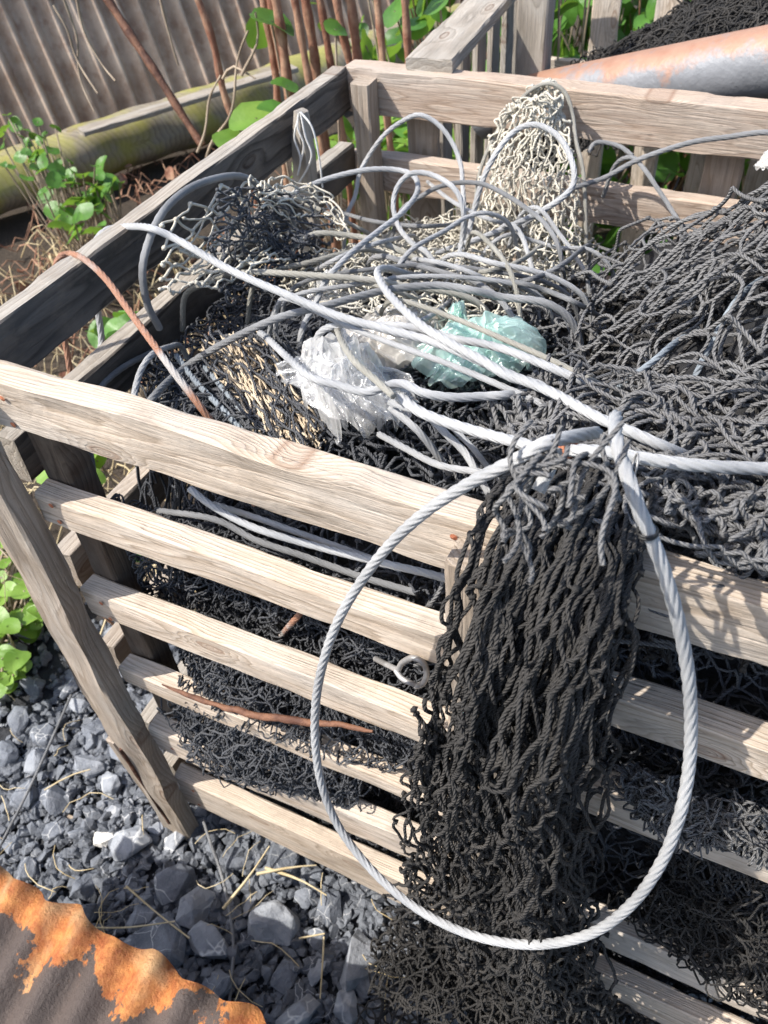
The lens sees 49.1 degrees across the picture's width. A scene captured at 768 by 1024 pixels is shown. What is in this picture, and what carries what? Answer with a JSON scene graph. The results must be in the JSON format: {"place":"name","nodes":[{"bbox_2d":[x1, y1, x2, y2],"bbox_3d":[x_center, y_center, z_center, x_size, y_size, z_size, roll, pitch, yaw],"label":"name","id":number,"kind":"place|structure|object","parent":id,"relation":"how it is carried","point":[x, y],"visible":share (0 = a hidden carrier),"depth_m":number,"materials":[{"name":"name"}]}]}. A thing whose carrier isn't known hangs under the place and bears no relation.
{"place":"outdoors","nodes":[
{"label":"outdoors","id":0,"kind":"place"},
{"bbox_2d":[0,5,761,1023],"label":"ground","id":1,"kind":"structure","parent":0,"point":[14,223],"depth_m":3.13,"materials":[{"name":"soil"}]},
{"bbox_2d":[0,542,42,697],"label":"pennywort","id":2,"kind":"object","parent":1,"relation":"on","point":[26,620],"visible":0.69,"depth_m":1.97,"materials":[{"name":"green plant"}]},
{"bbox_2d":[0,113,99,251],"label":"climbing plant","id":3,"kind":"object","parent":1,"relation":"on","point":[57,177],"visible":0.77,"depth_m":3.09,"materials":[{"name":"green plant"}]},
{"bbox_2d":[36,155,124,303],"bbox_3d":[-1.035,-0.997,3.049,0.316,0.427,0.737,-20,47,-14],"label":"climbing plant","id":4,"kind":"object","parent":1,"relation":"on","point":[90,205],"visible":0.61,"depth_m":2.94,"materials":[{"name":"green plant"}]},
{"bbox_2d":[85,310,149,397],"bbox_3d":[-0.672,-0.331,2.299,0.156,0.523,0.264,-20,47,-14],"label":"climbing plant","id":5,"kind":"object","parent":1,"relation":"on","point":[112,326],"visible":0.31,"depth_m":2.14,"materials":[{"name":"green plant"}]},
{"bbox_2d":[0,210,265,634],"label":"dry grass","id":6,"kind":"structure","parent":1,"relation":"on","point":[80,336],"depth_m":2.94,"materials":[{"name":"plant"}]},
{"bbox_2d":[103,0,205,146],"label":"cane","id":7,"kind":"object","parent":1,"relation":"on","point":[134,41],"visible":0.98,"depth_m":2.21,"materials":[{"name":"brown plant"}]},
{"bbox_2d":[0,3,459,214],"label":"log","id":8,"kind":"object","parent":1,"relation":"on","point":[147,140],"visible":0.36,"depth_m":3.75,"materials":[{"name":"wood"}]},
{"bbox_2d":[78,64,298,136],"bbox_3d":[-0.847,-1.838,3.732,1.062,0.026,0.074,-29,50,-22],"label":"loose plank","id":9,"kind":"object","parent":8,"relation":"on","point":[148,112],"visible":0.8,"depth_m":3.67,"materials":[{"name":"grey wood"}]},
{"bbox_2d":[0,0,463,150],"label":"corrugated fence","id":10,"kind":"object","parent":1,"relation":"on","point":[39,76],"visible":0.34,"depth_m":3.90,"materials":[{"name":"metal"}]},
{"bbox_2d":[195,0,278,298],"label":"dead cane","id":11,"kind":"object","parent":1,"relation":"on","point":[210,34],"visible":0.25,"depth_m":2.15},
{"bbox_2d":[229,101,269,181],"bbox_3d":[-0.293,-0.668,2.343,0.127,0.884,0.102,-18,47,-13],"label":"leafy shoot","id":12,"kind":"object","parent":1,"relation":"on","point":[244,115],"visible":0.36,"depth_m":2.05,"materials":[{"name":"green plant"}]},
{"bbox_2d":[249,7,293,99],"bbox_3d":[-0.243,-0.833,2.384,0.102,1.051,0.101,-19,47,-13],"label":"leafy shoot","id":13,"kind":"object","parent":1,"relation":"on","point":[265,15],"visible":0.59,"depth_m":2.04,"materials":[{"name":"green plant"}]},
{"bbox_2d":[260,0,297,253],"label":"dead cane","id":14,"kind":"object","parent":1,"relation":"on","point":[274,67],"visible":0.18,"depth_m":2.15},
{"bbox_2d":[271,0,292,99],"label":"dead cane","id":15,"kind":"object","parent":1,"relation":"on","point":[281,36],"visible":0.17,"depth_m":2.04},
{"bbox_2d":[0,140,627,382],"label":"leaf litter","id":16,"kind":"object","parent":1,"relation":"on","point":[34,260],"visible":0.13,"depth_m":3.36,"materials":[{"name":"plant"}]},
{"bbox_2d":[291,0,338,251],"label":"dead cane","id":17,"kind":"object","parent":1,"relation":"on","point":[301,40],"visible":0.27,"depth_m":2.04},
{"bbox_2d":[301,0,341,249],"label":"dead cane","id":18,"kind":"object","parent":1,"relation":"on","point":[309,23],"visible":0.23,"depth_m":2.12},
{"bbox_2d":[317,0,358,243],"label":"dead cane","id":19,"kind":"object","parent":1,"relation":"on","point":[322,13],"visible":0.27,"depth_m":2.12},
{"bbox_2d":[347,0,362,59],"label":"dead cane","id":20,"kind":"object","parent":1,"relation":"on","point":[353,19],"visible":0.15,"depth_m":2.05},
{"bbox_2d":[0,598,758,1023],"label":"slate chippings","id":21,"kind":"object","parent":1,"relation":"on","point":[258,960],"visible":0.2,"depth_m":1.63,"materials":[{"name":"gravel"}]},
{"bbox_2d":[9,779,38,810],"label":"slate rock","id":22,"kind":"object","parent":21,"relation":"on","point":[17,796],"visible":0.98,"depth_m":1.74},
{"bbox_2d":[29,723,58,747],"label":"slate rock","id":23,"kind":"object","parent":21,"relation":"on","point":[40,735],"visible":0.95,"depth_m":1.84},
{"bbox_2d":[39,784,71,816],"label":"slate rock","id":24,"kind":"object","parent":21,"relation":"on","point":[54,802],"visible":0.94,"depth_m":1.73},
{"bbox_2d":[74,754,105,778],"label":"slate rock","id":25,"kind":"object","parent":21,"relation":"on","point":[82,762],"visible":1,"depth_m":1.77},
{"bbox_2d":[110,825,151,861],"bbox_3d":[-0.497,0.654,1.658,0.080,0.054,0.061,-8,63,-12],"label":"slate rock","id":26,"kind":"object","parent":21,"relation":"on","point":[126,844],"visible":1,"depth_m":1.64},
{"bbox_2d":[126,903,157,932],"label":"slate rock","id":27,"kind":"object","parent":21,"relation":"on","point":[143,915],"visible":0.71,"depth_m":1.56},
{"bbox_2d":[133,913,185,967],"bbox_3d":[-0.402,0.785,1.517,0.079,0.060,0.098,-24,58,-34],"label":"slate rock","id":28,"kind":"object","parent":21,"relation":"on","point":[167,941],"visible":0.7,"depth_m":1.51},
{"bbox_2d":[154,863,197,904],"bbox_3d":[-0.396,0.708,1.601,0.080,0.049,0.062,-14,55,-34],"label":"slate rock","id":29,"kind":"object","parent":21,"relation":"on","point":[173,883],"visible":0.87,"depth_m":1.59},
{"bbox_2d":[175,885,215,928],"bbox_3d":[-0.352,0.741,1.565,0.060,0.048,0.076,17,32,8],"label":"slate rock","id":30,"kind":"object","parent":21,"relation":"on","point":[195,904],"visible":0.91,"depth_m":1.55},
{"bbox_2d":[0,694,404,1023],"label":"loose straw","id":31,"kind":"object","parent":21,"relation":"on","point":[99,912],"visible":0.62,"depth_m":1.57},
{"bbox_2d":[187,920,228,958],"bbox_3d":[-0.318,0.781,1.521,0.058,0.033,0.082,-43,73,-15],"label":"slate rock","id":32,"kind":"object","parent":21,"relation":"on","point":[206,940],"visible":0.98,"depth_m":1.51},
{"bbox_2d":[202,969,230,998],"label":"slate rock","id":33,"kind":"object","parent":21,"relation":"on","point":[222,985],"visible":0.59,"depth_m":1.46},
{"bbox_2d":[202,819,234,1000],"bbox_3d":[-0.296,0.732,1.532,0.032,0.060,0.348,-12,46,-7],"label":"cord","id":34,"kind":"object","parent":21,"relation":"on","point":[226,897],"visible":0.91,"depth_m":1.56,"materials":[{"name":"fabric"}]},
{"bbox_2d":[247,900,299,945],"bbox_3d":[-0.202,0.754,1.541,0.097,0.063,0.073,8,51,-1],"label":"slate rock","id":35,"kind":"object","parent":21,"relation":"on","point":[276,922],"visible":0.98,"depth_m":1.52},
{"bbox_2d":[265,843,299,885],"bbox_3d":[-0.196,0.678,1.629,0.064,0.047,0.092,10,33,1],"label":"slate rock","id":36,"kind":"object","parent":21,"relation":"on","point":[280,856],"visible":0.67,"depth_m":1.61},
{"bbox_2d":[270,959,299,994],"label":"slate rock","id":37,"kind":"object","parent":21,"relation":"on","point":[286,976],"visible":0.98,"depth_m":1.48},
{"bbox_2d":[275,994,320,1023],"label":"slate rock","id":38,"kind":"object","parent":21,"relation":"on","point":[303,1009],"visible":1,"depth_m":1.42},
{"bbox_2d":[316,889,341,927],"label":"slate rock","id":39,"kind":"object","parent":21,"relation":"on","point":[329,909],"visible":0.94,"depth_m":1.55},
{"bbox_2d":[333,989,359,1023],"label":"slate rock","id":40,"kind":"object","parent":21,"relation":"on","point":[345,1010],"visible":0.87,"depth_m":1.43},
{"bbox_2d":[340,928,381,991],"bbox_3d":[-0.051,0.796,1.483,0.069,0.068,0.095,21,34,34],"label":"slate rock","id":41,"kind":"object","parent":21,"relation":"on","point":[354,973],"visible":0.89,"depth_m":1.47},
{"bbox_3d":[-0.497,0.951,1.158,0.915,0.305,0.084,17,50,20],"label":"timber bearer","id":42,"kind":"object","parent":21,"relation":"on","visible":0},
{"bbox_2d":[0,866,265,1023],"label":"corrugated sheet","id":43,"kind":"object","parent":42,"relation":"on","point":[65,963],"visible":1,"depth_m":1.13,"materials":[{"name":"metal"}]},
{"bbox_2d":[0,59,767,1023],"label":"wooden crate","id":44,"kind":"object","parent":1,"relation":"on","point":[58,429],"visible":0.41,"depth_m":1.11,"materials":[{"name":"brown wood"}]},
{"bbox_2d":[52,250,254,506],"bbox_3d":[-0.299,-0.166,1.008,0.070,0.177,0.417,-32,52,-24],"label":"wire rope","id":45,"kind":"object","parent":44,"relation":"on","point":[158,351],"visible":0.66,"depth_m":0.97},
{"bbox_2d":[162,684,373,732],"bbox_3d":[-0.168,0.259,1.125,0.356,0.125,0.012,17,49,20],"label":"bark strip","id":46,"kind":"object","parent":44,"relation":"on","point":[286,719],"visible":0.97,"depth_m":1.13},
{"bbox_2d":[156,649,422,811],"bbox_3d":[-0.153,0.344,1.241,0.505,0.355,0.101,17,49,20],"label":"fishing net","id":47,"kind":"object","parent":44,"relation":"in","point":[238,750],"visible":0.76,"depth_m":1.23,"materials":[{"name":"fabric"}]},
{"bbox_2d":[291,108,322,256],"bbox_3d":[-0.129,-0.540,1.451,0.085,0.306,0.036,28,54,28],"label":"wooden stake","id":48,"kind":"object","parent":44,"relation":"in","point":[304,159],"visible":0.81,"depth_m":1.39,"materials":[{"name":"grey wood"}]},
{"bbox_2d":[136,265,489,649],"bbox_3d":[-0.080,-0.111,1.291,0.472,0.481,0.672,17,49,20],"label":"fishing net","id":49,"kind":"object","parent":44,"relation":"on","point":[261,309],"visible":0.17,"depth_m":1.17,"materials":[{"name":"fabric"}]},
{"bbox_2d":[131,342,195,395],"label":"wire rope","id":50,"kind":"object","parent":49,"relation":"on","point":[147,359],"visible":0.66,"depth_m":1.05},
{"bbox_2d":[245,248,392,324],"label":"wire rope","id":51,"kind":"object","parent":49,"relation":"on","point":[298,265],"visible":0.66,"depth_m":1.17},
{"bbox_2d":[337,304,455,375],"bbox_3d":[0.017,-0.219,1.049,0.165,0.066,0.124,2,46,7],"label":"plastic bag","id":52,"kind":"object","parent":49,"relation":"on","point":[393,316],"visible":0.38,"depth_m":1.03,"materials":[{"name":"white"}]},
{"bbox_2d":[331,328,395,398],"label":"wire rope","id":53,"kind":"object","parent":52,"relation":"on","point":[374,379],"visible":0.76,"depth_m":0.84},
{"bbox_2d":[374,298,628,398],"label":"wire rope","id":54,"kind":"object","parent":52,"relation":"on","point":[495,335],"visible":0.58,"depth_m":0.92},
{"bbox_2d":[391,170,465,306],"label":"wire rope","id":55,"kind":"object","parent":49,"relation":"on","point":[446,182],"visible":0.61,"depth_m":1.21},
{"bbox_2d":[374,265,565,408],"bbox_3d":[0.081,-0.181,0.977,0.120,0.181,0.474,-14,46,-9],"label":"wire rope","id":56,"kind":"object","parent":49,"relation":"on","point":[451,343],"visible":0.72,"depth_m":0.88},
{"bbox_2d":[240,166,420,346],"bbox_3d":[-0.054,-0.372,1.220,0.269,0.142,0.375,-16,47,-11],"label":"wire rope","id":57,"kind":"object","parent":44,"relation":"on","point":[341,262],"visible":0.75,"depth_m":1.18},
{"bbox_2d":[373,655,429,688],"bbox_3d":[0.012,0.167,0.923,0.021,0.103,0.099,-32,51,-24],"label":"shackle","id":58,"kind":"object","parent":44,"relation":"on","point":[422,662],"visible":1,"depth_m":0.90,"materials":[{"name":"metal"}]},
{"bbox_2d":[269,202,599,363],"bbox_3d":[0.070,-0.371,1.336,0.464,0.271,0.609,17,49,20],"label":"fishing net","id":59,"kind":"object","parent":44,"relation":"on","point":[357,261],"visible":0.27,"depth_m":1.23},
{"bbox_2d":[138,172,349,330],"bbox_3d":[-0.168,-0.379,1.166,0.168,0.173,0.352,17,49,20],"label":"fishing net","id":60,"kind":"object","parent":59,"relation":"on","point":[268,248],"visible":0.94,"depth_m":1.15,"materials":[{"name":"fabric"}]},
{"bbox_2d":[180,269,495,331],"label":"wire rope","id":61,"kind":"object","parent":59,"relation":"on","point":[337,277],"visible":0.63,"depth_m":1.07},
{"bbox_2d":[288,230,457,302],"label":"wire rope","id":62,"kind":"object","parent":59,"relation":"on","point":[388,245],"visible":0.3,"depth_m":1.18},
{"bbox_2d":[330,210,477,253],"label":"wire rope","id":63,"kind":"object","parent":59,"relation":"on","point":[381,222],"visible":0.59,"depth_m":1.30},
{"bbox_2d":[342,112,466,249],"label":"wire rope","id":64,"kind":"object","parent":59,"relation":"on","point":[434,121],"visible":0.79,"depth_m":1.41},
{"bbox_2d":[279,263,583,339],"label":"wire rope","id":65,"kind":"object","parent":59,"relation":"on","point":[473,268],"visible":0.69,"depth_m":1.11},
{"bbox_2d":[363,253,525,369],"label":"wire rope","id":66,"kind":"object","parent":59,"relation":"on","point":[503,304],"visible":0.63,"depth_m":1.10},
{"bbox_2d":[392,210,520,275],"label":"wire rope","id":67,"kind":"object","parent":59,"relation":"on","point":[408,252],"visible":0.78,"depth_m":1.18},
{"bbox_2d":[372,121,576,299],"bbox_3d":[0.090,-0.427,1.284,0.391,0.249,0.125,-14,46,-9],"label":"wire rope","id":68,"kind":"object","parent":59,"relation":"on","point":[554,133],"visible":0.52,"depth_m":1.25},
{"bbox_2d":[387,180,565,289],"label":"wire rope","id":69,"kind":"object","parent":59,"relation":"on","point":[539,218],"visible":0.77,"depth_m":1.21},
{"bbox_2d":[463,230,522,332],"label":"wire rope","id":70,"kind":"object","parent":59,"relation":"on","point":[490,244],"visible":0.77,"depth_m":1.10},
{"bbox_2d":[438,252,596,338],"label":"wire rope","id":71,"kind":"object","parent":59,"relation":"on","point":[568,285],"visible":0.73,"depth_m":1.07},
{"bbox_2d":[474,77,587,256],"bbox_3d":[0.233,-0.541,1.353,0.163,0.230,0.221,-12,46,-7],"label":"fishing net","id":72,"kind":"object","parent":59,"relation":"on","point":[538,97],"visible":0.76,"depth_m":1.35,"materials":[{"name":"fabric"}]},
{"bbox_2d":[508,129,767,262],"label":"wire rope","id":73,"kind":"object","parent":59,"relation":"on","point":[763,132],"visible":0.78,"depth_m":1.25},
{"bbox_2d":[110,239,767,1023],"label":"fishing net","id":74,"kind":"object","parent":44,"relation":"in","point":[628,859],"visible":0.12,"depth_m":1.06,"materials":[{"name":"fabric"}]},
{"bbox_2d":[154,507,417,595],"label":"wire rope","id":75,"kind":"object","parent":74,"relation":"on","point":[299,554],"visible":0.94,"depth_m":0.96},
{"bbox_2d":[187,486,444,581],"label":"wire rope","id":76,"kind":"object","parent":75,"relation":"on","point":[242,522],"visible":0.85,"depth_m":0.92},
{"bbox_2d":[94,223,688,454],"bbox_3d":[-0.037,-0.153,0.956,0.902,0.232,0.186,21,51,23],"label":"wire rope","id":77,"kind":"object","parent":74,"relation":"on","point":[630,431],"visible":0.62,"depth_m":0.91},
{"bbox_2d":[257,330,555,401],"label":"wire rope","id":78,"kind":"object","parent":74,"relation":"on","point":[390,384],"visible":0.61,"depth_m":0.82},
{"bbox_2d":[186,301,648,611],"bbox_3d":[0.028,-0.113,1.032,0.543,0.259,0.472,17,49,20],"label":"fishing net","id":79,"kind":"object","parent":74,"relation":"on","point":[425,470],"visible":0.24,"depth_m":0.97,"materials":[{"name":"fabric"}]},
{"bbox_2d":[201,331,326,449],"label":"fishing net","id":80,"kind":"object","parent":79,"relation":"on","point":[263,398],"visible":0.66,"depth_m":1.03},
{"bbox_2d":[155,326,399,455],"bbox_3d":[-0.143,-0.147,1.019,0.272,0.068,0.212,17,49,20],"label":"fishing net","id":81,"kind":"object","parent":79,"relation":"on","point":[269,380],"visible":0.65,"depth_m":1.01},
{"bbox_2d":[213,501,400,572],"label":"wire rope","id":82,"kind":"object","parent":79,"relation":"on","point":[277,525],"visible":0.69,"depth_m":0.94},
{"bbox_2d":[276,328,419,443],"bbox_3d":[-0.040,-0.161,0.966,0.120,0.093,0.183,-29,50,-22],"label":"plastic bag","id":83,"kind":"object","parent":79,"relation":"on","point":[330,361],"visible":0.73,"depth_m":0.96,"materials":[{"name":"white"}]},
{"bbox_2d":[147,281,587,401],"bbox_3d":[-0.035,-0.212,1.032,0.560,0.101,0.125,-8,46,-3],"label":"wire rope","id":84,"kind":"object","parent":79,"relation":"on","point":[564,313],"visible":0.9,"depth_m":1.01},
{"bbox_2d":[267,274,557,337],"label":"wire rope","id":85,"kind":"object","parent":79,"relation":"on","point":[534,292],"visible":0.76,"depth_m":1.07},
{"bbox_2d":[376,431,513,479],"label":"wire rope","id":86,"kind":"object","parent":79,"relation":"on","point":[424,458],"visible":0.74,"depth_m":0.83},
{"bbox_2d":[411,311,546,384],"bbox_3d":[0.112,-0.197,0.996,0.163,0.062,0.110,-26,49,-20],"label":"plastic bag","id":87,"kind":"object","parent":79,"relation":"on","point":[487,319],"visible":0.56,"depth_m":0.99,"materials":[{"name":"teal"}]},
{"bbox_2d":[308,321,616,396],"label":"wire rope","id":88,"kind":"object","parent":74,"relation":"on","point":[562,372],"visible":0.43,"depth_m":0.85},
{"bbox_2d":[471,277,613,325],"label":"wire rope","id":89,"kind":"object","parent":74,"relation":"on","point":[579,304],"visible":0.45,"depth_m":1.04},
{"bbox_2d":[476,232,620,309],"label":"wire rope","id":90,"kind":"object","parent":74,"relation":"on","point":[564,248],"visible":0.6,"depth_m":1.23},
{"bbox_2d":[507,205,590,320],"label":"wire rope","id":91,"kind":"object","parent":74,"relation":"on","point":[542,211],"visible":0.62,"depth_m":1.23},
{"bbox_2d":[601,155,686,271],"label":"wire rope","id":92,"kind":"object","parent":74,"relation":"on","point":[644,169],"visible":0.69,"depth_m":1.27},
{"bbox_2d":[413,181,767,691],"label":"fishing net","id":93,"kind":"object","parent":44,"relation":"on","point":[740,266],"visible":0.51,"depth_m":0.90,"materials":[{"name":"fabric"}]},
{"bbox_2d":[388,406,451,475],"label":"wire rope","id":94,"kind":"object","parent":93,"relation":"on","point":[414,427],"visible":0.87,"depth_m":0.84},
{"bbox_2d":[273,297,585,426],"bbox_3d":[0.032,-0.143,0.930,0.503,0.144,0.108,24,52,25],"label":"wire rope","id":95,"kind":"object","parent":93,"relation":"on","point":[441,361],"visible":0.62,"depth_m":0.88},
{"bbox_2d":[418,404,490,494],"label":"wire rope","id":96,"kind":"object","parent":93,"relation":"on","point":[444,432],"visible":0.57,"depth_m":0.82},
{"bbox_2d":[490,353,767,579],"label":"fishing net","id":97,"kind":"object","parent":44,"relation":"on","point":[744,534],"visible":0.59,"depth_m":0.70,"materials":[{"name":"fabric"}]},
{"bbox_2d":[395,392,767,475],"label":"wire rope","id":98,"kind":"object","parent":97,"relation":"on","point":[667,461],"visible":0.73,"depth_m":0.66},
{"bbox_2d":[369,453,672,1023],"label":"fishing net","id":99,"kind":"object","parent":98,"relation":"hanging from","point":[561,618],"visible":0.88,"depth_m":0.68,"materials":[{"name":"fabric"}]},
{"bbox_2d":[492,419,630,584],"bbox_3d":[0.101,-0.010,0.541,0.110,0.092,0.103,17,49,20],"label":"fishing net","id":100,"kind":"object","parent":99,"relation":"on","point":[537,465],"visible":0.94,"depth_m":0.52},
{"bbox_2d":[310,409,697,949],"bbox_3d":[0.073,0.209,0.739,0.334,0.631,0.213,0,46,4],"label":"wire rope","id":101,"kind":"object","parent":100,"relation":"hanging from","point":[658,557],"visible":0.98,"depth_m":0.64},
{"bbox_2d":[607,839,767,1020],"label":"fishing net","id":102,"kind":"object","parent":44,"relation":"on","point":[751,962],"visible":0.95,"depth_m":1.04,"materials":[{"name":"fabric"}]},
{"bbox_2d":[609,760,767,870],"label":"fishing net","id":103,"kind":"object","parent":44,"relation":"hanging from","point":[650,796],"visible":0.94,"depth_m":0.81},
{"bbox_2d":[374,0,399,231],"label":"dead cane","id":104,"kind":"object","parent":1,"relation":"on","point":[380,30],"visible":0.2,"depth_m":1.99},
{"bbox_2d":[310,0,588,132],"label":"bush","id":105,"kind":"object","parent":1,"relation":"on","point":[393,36],"visible":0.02,"depth_m":3.24,"materials":[{"name":"green plant"}]},
{"bbox_2d":[246,0,690,255],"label":"bush","id":106,"kind":"object","parent":1,"relation":"on","point":[422,23],"visible":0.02,"depth_m":2.55,"materials":[{"name":"green plant"}]},
{"bbox_2d":[356,896,660,1023],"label":"fishing net","id":107,"kind":"object","parent":1,"relation":"on","point":[435,997],"visible":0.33,"depth_m":1.31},
{"bbox_2d":[359,0,669,233],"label":"bush","id":108,"kind":"object","parent":1,"relation":"on","point":[623,25],"visible":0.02,"depth_m":2.83,"materials":[{"name":"green plant"}]},
{"bbox_2d":[347,0,683,275],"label":"bush","id":109,"kind":"object","parent":1,"relation":"on","point":[565,14],"visible":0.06,"depth_m":2.54,"materials":[{"name":"green plant"}]},
{"bbox_2d":[405,0,767,271],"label":"wooden crate","id":110,"kind":"object","parent":1,"relation":"on","point":[457,36],"visible":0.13,"depth_m":1.75,"materials":[{"name":"grey wood"}]},
{"bbox_2d":[526,0,767,169],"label":"fishing net","id":111,"kind":"object","parent":110,"relation":"in","point":[691,20],"visible":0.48,"depth_m":1.64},
{"bbox_2d":[472,25,767,138],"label":"metal pipe","id":112,"kind":"object","parent":111,"relation":"on","point":[733,64],"visible":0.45,"depth_m":1.45,"materials":[{"name":"metal"}]},
{"bbox_2d":[563,0,690,239],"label":"bush","id":113,"kind":"object","parent":1,"relation":"on","point":[685,160],"visible":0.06,"depth_m":2.97,"materials":[{"name":"green plant"}]},
{"bbox_2d":[561,0,750,199],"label":"bush","id":114,"kind":"object","parent":1,"relation":"on","point":[671,161],"visible":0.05,"depth_m":2.92,"materials":[{"name":"green plant"}]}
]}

